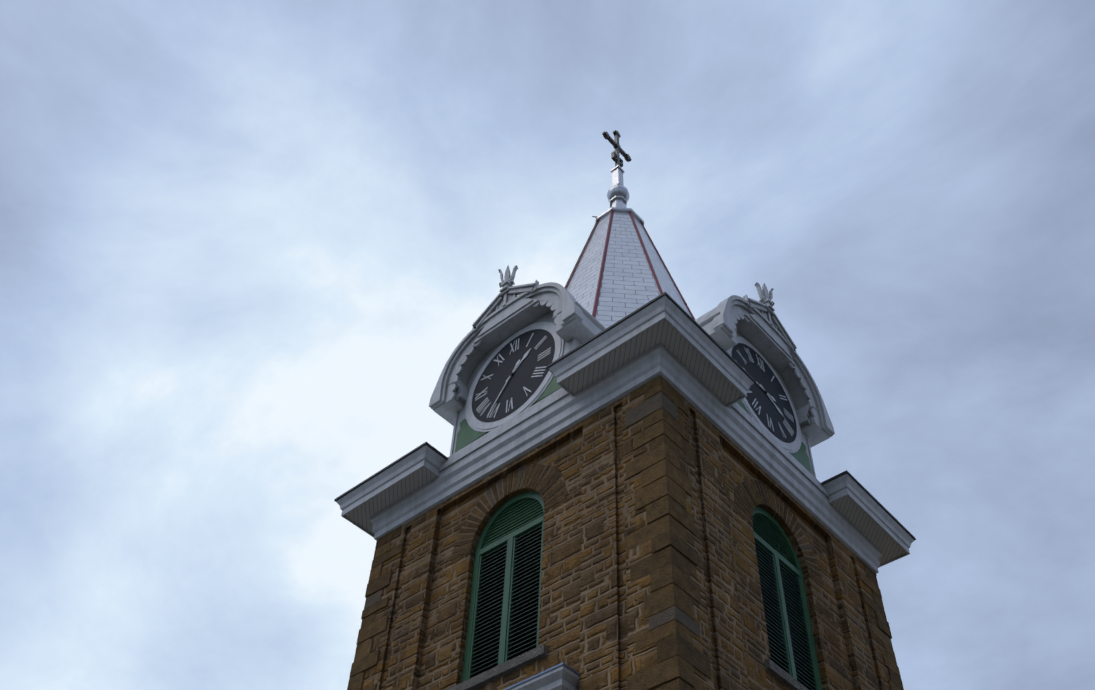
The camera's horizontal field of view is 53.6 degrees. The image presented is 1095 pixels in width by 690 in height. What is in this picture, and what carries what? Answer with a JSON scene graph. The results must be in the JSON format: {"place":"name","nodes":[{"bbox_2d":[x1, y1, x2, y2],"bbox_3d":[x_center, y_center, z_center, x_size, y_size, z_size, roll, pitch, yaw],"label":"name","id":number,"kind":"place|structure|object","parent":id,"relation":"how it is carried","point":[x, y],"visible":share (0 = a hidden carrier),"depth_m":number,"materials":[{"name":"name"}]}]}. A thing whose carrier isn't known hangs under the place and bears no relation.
{"place":"outdoors","nodes":[
{"label":"outdoors","id":0,"kind":"place"},
{"bbox_2d":[0,0,1094,689],"label":"sky","id":1,"kind":"structure","parent":0,"point":[247,247],"materials":[{"name":"blue"}]},
{"label":"ground","id":2,"kind":"structure","parent":0,"visible":0},
{"bbox_2d":[358,386,889,689],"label":"stone wall","id":3,"kind":"structure","parent":2,"relation":"on","point":[593,623],"depth_m":15.27,"materials":[{"name":"brown stone"}]},
{"bbox_2d":[509,665,578,689],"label":"lower cornice","id":4,"kind":"structure","parent":3,"relation":"attached to","point":[562,677],"depth_m":12.98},
{"bbox_2d":[503,662,579,689],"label":"cornice flashing","id":5,"kind":"object","parent":4,"relation":"on","point":[543,672],"visible":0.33,"depth_m":13.06,"materials":[{"name":"grey metal"}]},
{"bbox_2d":[336,265,913,573],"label":"white trim","id":6,"kind":"structure","parent":3,"relation":"on","point":[505,315],"depth_m":17.86,"materials":[{"name":"paint"}]},
{"bbox_2d":[334,292,915,540],"bbox_3d":[1.385,3.067,19.042,7.250,0.042,7.250,-33,-57,27],"label":"cornice top edging","id":7,"kind":"object","parent":6,"relation":"on","point":[597,336],"visible":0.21,"depth_m":16.66,"materials":[{"name":"grey metal"}]},
{"bbox_2d":[566,212,691,327],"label":"spire shingles","id":8,"kind":"object","parent":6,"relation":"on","point":[628,285],"visible":0.12,"depth_m":22.48,"materials":[{"name":"grey tile"}]},
{"bbox_2d":[595,165,643,224],"bbox_3d":[1.732,-3.566,26.540,1.140,2.610,1.140,-33,-57,27],"label":"finial","id":9,"kind":"object","parent":8,"relation":"on","point":[618,194],"visible":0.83,"depth_m":26.40,"materials":[{"name":"white metal"}]},
{"bbox_2d":[602,130,631,166],"bbox_3d":[1.810,-5.047,28.215,0.120,1.925,1.110,-33,-57,27],"label":"cross","id":10,"kind":"object","parent":9,"relation":"on","point":[615,156],"visible":0.96,"depth_m":28.23,"materials":[{"name":"black metal"}]},
{"bbox_2d":[565,211,694,319],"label":"spire ridges","id":11,"kind":"object","parent":6,"relation":"on","point":[604,260],"visible":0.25,"depth_m":23.19,"materials":[{"name":"red metal"}]},
{"bbox_2d":[564,201,611,287],"bbox_3d":[0.615,-1.639,23.579,1.895,6.794,0.065,22,-51,-16],"label":"lightning cable","id":12,"kind":"object","parent":11,"relation":"attached to","point":[584,246],"visible":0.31,"depth_m":24.29,"materials":[{"name":"grey metal"}]},
{"bbox_2d":[455,376,811,473],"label":"dormer spandrels","id":13,"kind":"object","parent":6,"relation":"on","point":[467,435],"visible":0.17,"depth_m":18.32,"materials":[{"name":"paint"}]},
{"bbox_2d":[449,300,817,426],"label":"scalloped trim","id":14,"kind":"structure","parent":6,"relation":"on","point":[551,305],"depth_m":19.10,"materials":[{"name":"white paint"}]},
{"bbox_2d":[465,322,801,452],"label":"clock faces","id":15,"kind":"object","parent":6,"relation":"on","point":[519,379],"visible":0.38,"depth_m":18.47,"materials":[{"name":"black metal"}]},
{"bbox_2d":[347,375,903,689],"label":"corner quoins","id":16,"kind":"object","parent":3,"relation":"attached to","point":[666,484],"visible":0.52,"depth_m":14.10,"materials":[{"name":"brown stone"}]},
{"bbox_2d":[345,319,905,563],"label":"cornice soffit","id":17,"kind":"structure","parent":3,"relation":"on","point":[685,353],"depth_m":16.46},
{"bbox_2d":[447,644,808,689],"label":"window sills","id":18,"kind":"structure","parent":3,"relation":"attached to","point":[540,651],"depth_m":14.11,"materials":[{"name":"grey stone"}]},
{"bbox_2d":[450,463,823,585],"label":"voussoirs","id":19,"kind":"object","parent":3,"relation":"attached to","point":[742,511],"visible":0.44,"depth_m":16.64,"materials":[{"name":"stone"}]},
{"bbox_2d":[450,464,823,586],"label":"arch mortar joints","id":20,"kind":"object","parent":3,"relation":"attached to","point":[561,477],"visible":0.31,"depth_m":16.75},
{"bbox_2d":[462,492,822,689],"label":"window frames","id":21,"kind":"structure","parent":3,"relation":"attached to","point":[510,541],"depth_m":15.78,"materials":[{"name":"green wood"}]},
{"bbox_2d":[482,498,796,568],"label":"window panels","id":22,"kind":"object","parent":21,"relation":"attached to","point":[516,519],"visible":0.33,"depth_m":16.44,"materials":[{"name":"green paint"}]},
{"bbox_2d":[474,501,809,685],"bbox_3d":[1.285,4.970,16.891,5.330,3.070,5.330,-33,-57,27],"label":"louvre backing","id":23,"kind":"object","parent":21,"relation":"attached to","point":[513,648],"depth_m":15.44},
{"bbox_2d":[470,525,816,689],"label":"louvre slats","id":24,"kind":"object","parent":21,"relation":"in","point":[795,621],"visible":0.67,"depth_m":15.40,"materials":[{"name":"wood"}]}
]}

